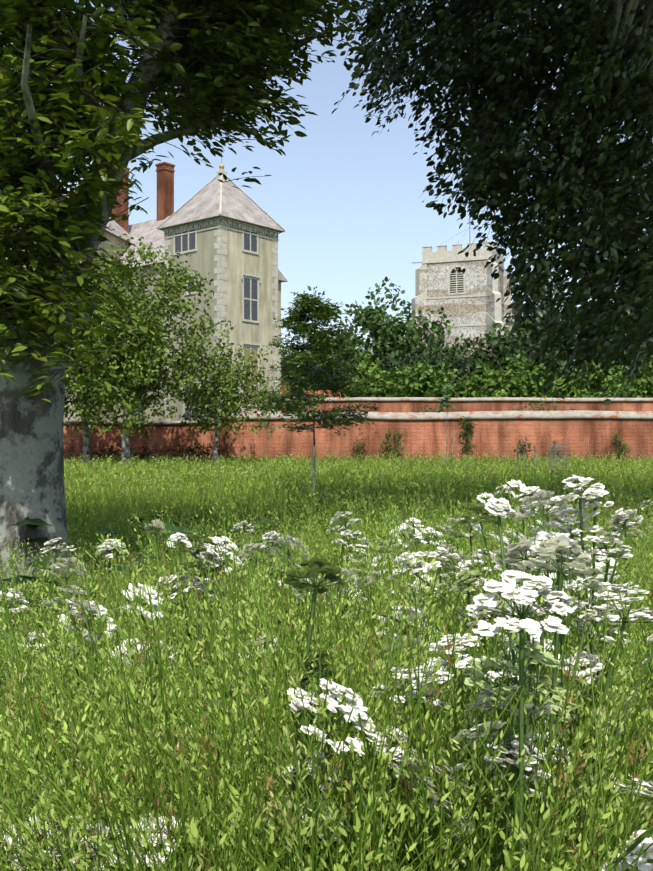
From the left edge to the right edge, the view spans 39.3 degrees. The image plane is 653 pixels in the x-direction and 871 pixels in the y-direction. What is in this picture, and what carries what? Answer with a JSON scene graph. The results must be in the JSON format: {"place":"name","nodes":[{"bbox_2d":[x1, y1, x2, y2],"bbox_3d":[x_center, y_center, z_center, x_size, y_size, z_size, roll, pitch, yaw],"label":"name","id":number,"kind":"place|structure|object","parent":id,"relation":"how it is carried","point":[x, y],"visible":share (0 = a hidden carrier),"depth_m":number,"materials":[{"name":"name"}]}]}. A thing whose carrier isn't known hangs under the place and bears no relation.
{"place":"outdoors","nodes":[
{"label":"outdoors","id":0,"kind":"place"},
{"bbox_2d":[2,189,131,420],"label":"house","id":1,"kind":"structure","parent":0,"point":[112,235],"depth_m":59.61,"materials":[{"name":"grey stone"}]},
{"bbox_2d":[0,0,379,593],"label":"tree","id":2,"kind":"object","parent":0,"point":[12,215],"depth_m":7.75,"materials":[{"name":"green plant"}]},
{"bbox_2d":[86,0,384,187],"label":"tree foliage","id":3,"kind":"object","parent":2,"relation":"attached to","point":[216,79],"visible":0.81,"depth_m":8.41,"materials":[{"name":"green plant"}]},
{"bbox_2d":[157,168,284,420],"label":"tower","id":4,"kind":"structure","parent":0,"point":[225,234],"depth_m":54.12,"materials":[{"name":"beige stone"}]},
{"bbox_2d":[247,286,378,456],"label":"sapling","id":5,"kind":"object","parent":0,"point":[325,318],"depth_m":21.31,"materials":[{"name":"green plant"}]},
{"bbox_2d":[0,508,652,673],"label":"meadow grass","id":6,"kind":"structure","parent":0,"point":[116,556],"depth_m":11.46,"materials":[{"name":"green plant"}]},
{"bbox_2d":[0,527,652,870],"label":"meadow grass","id":7,"kind":"structure","parent":0,"point":[13,719],"depth_m":1.49,"materials":[{"name":"green plant"}]},
{"bbox_2d":[0,0,652,379],"label":"sky","id":8,"kind":"structure","parent":0,"point":[353,215],"materials":[{"name":"blue"}]},
{"bbox_2d":[64,456,652,526],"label":"meadow grass","id":9,"kind":"structure","parent":0,"point":[104,494],"depth_m":23.78,"materials":[{"name":"green plant"}]},
{"bbox_2d":[332,0,652,404],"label":"tree","id":10,"kind":"object","parent":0,"point":[539,35],"depth_m":12.54,"materials":[{"name":"green plant"}]},
{"label":"ground","id":11,"kind":"structure","parent":0,"visible":0},
{"bbox_2d":[64,264,171,462],"bbox_3d":[-12.017,-3.776,45.670,8.408,10.574,8.369,0,0,1],"label":"wall tree","id":12,"kind":"object","parent":11,"relation":"on","point":[90,386],"depth_m":44.95,"materials":[{"name":"green plant"}]},
{"bbox_2d":[63,424,219,461],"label":"brick wall","id":13,"kind":"structure","parent":11,"relation":"on","point":[165,437],"depth_m":52.08,"materials":[{"name":"brick"}]},
{"bbox_2d":[64,420,219,424],"bbox_3d":[-19.709,-0.749,52.409,27.230,0.326,0.739,0,0,1],"label":"wall coping","id":14,"kind":"object","parent":13,"relation":"on","point":[155,422],"visible":0.21,"depth_m":52.00,"materials":[{"name":"grey stone"}]},
{"bbox_2d":[64,233,234,461],"bbox_3d":[-10.035,-4.171,44.136,10.726,11.376,8.065,0,0,-23],"label":"wall tree","id":15,"kind":"object","parent":11,"relation":"on","point":[158,366],"depth_m":43.27,"materials":[{"name":"green plant"}]},
{"bbox_2d":[90,441,212,461],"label":"wall shrubs","id":16,"kind":"object","parent":11,"relation":"on","point":[109,452],"depth_m":49.45,"materials":[{"name":"green plant"}]},
{"bbox_2d":[111,162,287,420],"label":"manor house","id":17,"kind":"structure","parent":11,"relation":"on","point":[149,231],"depth_m":63.45,"materials":[{"name":"grey stone"}]},
{"bbox_2d":[156,338,277,461],"bbox_3d":[-5.219,-1.793,46.537,6.152,6.620,6.389,0,0,1],"label":"wall tree","id":18,"kind":"object","parent":11,"relation":"on","point":[233,395],"depth_m":45.91,"materials":[{"name":"green plant"}]},
{"bbox_2d":[281,350,333,389],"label":"tree","id":19,"kind":"object","parent":11,"relation":"on","point":[289,376],"depth_m":109.24,"materials":[{"name":"green plant"}]},
{"bbox_2d":[281,381,342,397],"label":"wall","id":20,"kind":"structure","parent":11,"relation":"on","point":[318,392],"depth_m":75.46,"materials":[{"name":"brick"}]},
{"bbox_2d":[311,450,315,491],"bbox_3d":[-0.311,0.928,21.702,0.102,1.151,0.100,0,0,1],"label":"tree guard","id":21,"kind":"object","parent":11,"relation":"on","point":[313,467],"visible":0.75,"depth_m":21.66,"materials":[{"name":"green plastic"}]},
{"bbox_2d":[286,330,363,376],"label":"tree","id":22,"kind":"object","parent":11,"relation":"on","point":[356,336],"visible":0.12,"depth_m":116.23,"materials":[{"name":"green plant"}]},
{"bbox_2d":[0,452,652,870],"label":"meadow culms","id":23,"kind":"object","parent":11,"relation":"on","point":[418,862],"visible":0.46,"depth_m":1.23,"materials":[{"name":"green plant"}]},
{"bbox_2d":[0,451,652,870],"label":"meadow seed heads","id":24,"kind":"object","parent":23,"relation":"attached to","point":[234,827],"visible":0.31,"depth_m":1.22,"materials":[{"name":"green plant"}]},
{"bbox_2d":[0,475,652,870],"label":"cow parsley","id":25,"kind":"object","parent":11,"relation":"on","point":[510,579],"depth_m":1.24,"materials":[{"name":"white plant"}]},
{"bbox_2d":[0,506,652,870],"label":"meadow herbs","id":26,"kind":"object","parent":11,"relation":"on","point":[34,523],"visible":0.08,"depth_m":5.39,"materials":[{"name":"green plant"}]},
{"bbox_2d":[302,349,382,396],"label":"bush","id":27,"kind":"object","parent":11,"relation":"on","point":[332,375],"depth_m":98.33,"materials":[{"name":"green plant"}]},
{"bbox_2d":[341,352,393,396],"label":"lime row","id":28,"kind":"object","parent":11,"relation":"on","point":[374,374],"depth_m":75.28,"materials":[{"name":"green plant"}]},
{"bbox_2d":[333,277,454,396],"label":"round tree","id":29,"kind":"object","parent":11,"relation":"on","point":[383,333],"depth_m":94.30,"materials":[{"name":"green plant"}]},
{"bbox_2d":[380,360,445,396],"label":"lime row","id":30,"kind":"object","parent":11,"relation":"on","point":[401,385],"visible":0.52,"depth_m":75.27,"materials":[{"name":"green plant"}]},
{"bbox_2d":[257,383,573,411],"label":"garden shrubs","id":31,"kind":"object","parent":11,"relation":"on","point":[428,408],"visible":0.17,"depth_m":57.31,"materials":[{"name":"green plant"}]},
{"bbox_2d":[399,358,463,396],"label":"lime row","id":32,"kind":"object","parent":11,"relation":"on","point":[427,374],"depth_m":74.85,"materials":[{"name":"green plant"}]},
{"bbox_2d":[220,419,652,461],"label":"brick wall","id":33,"kind":"structure","parent":11,"relation":"on","point":[594,437],"depth_m":51.69,"materials":[{"name":"brick"}]},
{"bbox_2d":[219,410,652,419],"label":"wall coping","id":34,"kind":"object","parent":33,"relation":"on","point":[568,414],"visible":0.65,"depth_m":51.63,"materials":[{"name":"grey stone"}]},
{"bbox_2d":[352,416,630,459],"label":"climbing plants","id":35,"kind":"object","parent":33,"relation":"attached to","point":[467,424],"depth_m":51.48,"materials":[{"name":"green plant"}]},
{"bbox_2d":[376,340,500,397],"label":"bush","id":36,"kind":"object","parent":11,"relation":"on","point":[458,363],"visible":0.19,"depth_m":82.69,"materials":[{"name":"green plant"}]},
{"bbox_2d":[433,384,456,466],"bbox_3d":[5.168,-0.379,39.873,1.114,3.766,0.788,0,0,1],"label":"young tree","id":37,"kind":"object","parent":11,"relation":"on","point":[446,395],"depth_m":39.91,"materials":[{"name":"green plant"}]},
{"bbox_2d":[399,333,494,392],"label":"bush","id":38,"kind":"object","parent":11,"relation":"on","point":[455,348],"visible":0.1,"depth_m":89.82,"materials":[{"name":"green plant"}]},
{"bbox_2d":[408,215,517,375],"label":"church tower","id":39,"kind":"structure","parent":11,"relation":"on","point":[468,298],"depth_m":96.36,"materials":[{"name":"stone"}]},
{"bbox_2d":[283,401,652,411],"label":"garden wall","id":40,"kind":"structure","parent":11,"relation":"on","point":[402,406],"depth_m":65.60,"materials":[{"name":"brick"}]},
{"bbox_2d":[294,397,652,401],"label":"wall coping","id":41,"kind":"object","parent":40,"relation":"on","point":[389,399],"visible":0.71,"depth_m":65.54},
{"bbox_2d":[453,361,509,397],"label":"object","id":42,"kind":"object","parent":11,"relation":"on","point":[474,386],"depth_m":75.20,"materials":[{"name":"green plant"}]},
{"bbox_2d":[442,329,558,397],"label":"bush","id":43,"kind":"object","parent":11,"relation":"on","point":[507,348],"visible":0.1,"depth_m":84.17,"materials":[{"name":"green plant"}]},
{"bbox_2d":[479,353,542,397],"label":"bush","id":44,"kind":"object","parent":11,"relation":"on","point":[499,382],"visible":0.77,"depth_m":74.80,"materials":[{"name":"green plant"}]},
{"bbox_2d":[470,322,569,396],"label":"bush","id":45,"kind":"object","parent":11,"relation":"on","point":[492,330],"depth_m":86.64,"materials":[{"name":"green plant"}]},
{"bbox_2d":[517,436,535,475],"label":"tree stakes","id":46,"kind":"object","parent":11,"relation":"on","point":[526,457],"visible":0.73,"depth_m":29.89,"materials":[{"name":"grey wood"}]},
{"bbox_2d":[513,437,531,456],"bbox_3d":[6.469,0.381,29.928,0.733,0.674,0.610,0,0,-44],"label":"shrub","id":47,"kind":"object","parent":46,"relation":"attached to","point":[523,447],"visible":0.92,"depth_m":29.91,"materials":[{"name":"green plant"}]},
{"bbox_2d":[500,358,569,397],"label":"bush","id":48,"kind":"object","parent":11,"relation":"on","point":[541,393],"depth_m":74.90,"materials":[{"name":"green plant"}]},
{"bbox_2d":[503,269,589,369],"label":"tall tree","id":49,"kind":"object","parent":11,"relation":"on","point":[517,316],"visible":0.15,"depth_m":103.53,"materials":[{"name":"green plant"}]},
{"bbox_2d":[549,443,566,476],"bbox_3d":[7.690,0.877,30.380,0.608,1.254,0.607,0,0,1],"label":"wire guard","id":50,"kind":"object","parent":11,"relation":"on","point":[551,449],"visible":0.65,"depth_m":30.22,"materials":[{"name":"silver metal"}]},
{"bbox_2d":[505,319,616,397],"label":"bush","id":51,"kind":"object","parent":11,"relation":"on","point":[561,369],"depth_m":87.62,"materials":[{"name":"green plant"}]},
{"bbox_2d":[558,360,628,397],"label":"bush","id":52,"kind":"object","parent":11,"relation":"on","point":[581,393],"depth_m":75.56,"materials":[{"name":"green plant"}]},
{"bbox_2d":[570,297,652,397],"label":"bush","id":53,"kind":"object","parent":11,"relation":"on","point":[613,362],"depth_m":84.43,"materials":[{"name":"green plant"}]},
{"bbox_2d":[584,365,640,397],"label":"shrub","id":54,"kind":"object","parent":11,"relation":"on","point":[616,386],"visible":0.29,"depth_m":74.71,"materials":[{"name":"green plant"}]},
{"bbox_2d":[573,288,652,397],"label":"tree","id":55,"kind":"object","parent":11,"relation":"on","point":[614,343],"depth_m":96.02,"materials":[{"name":"green plant"}]},
{"bbox_2d":[611,356,652,397],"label":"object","id":56,"kind":"object","parent":11,"relation":"on","point":[644,389],"depth_m":75.06,"materials":[{"name":"green plant"}]}
]}

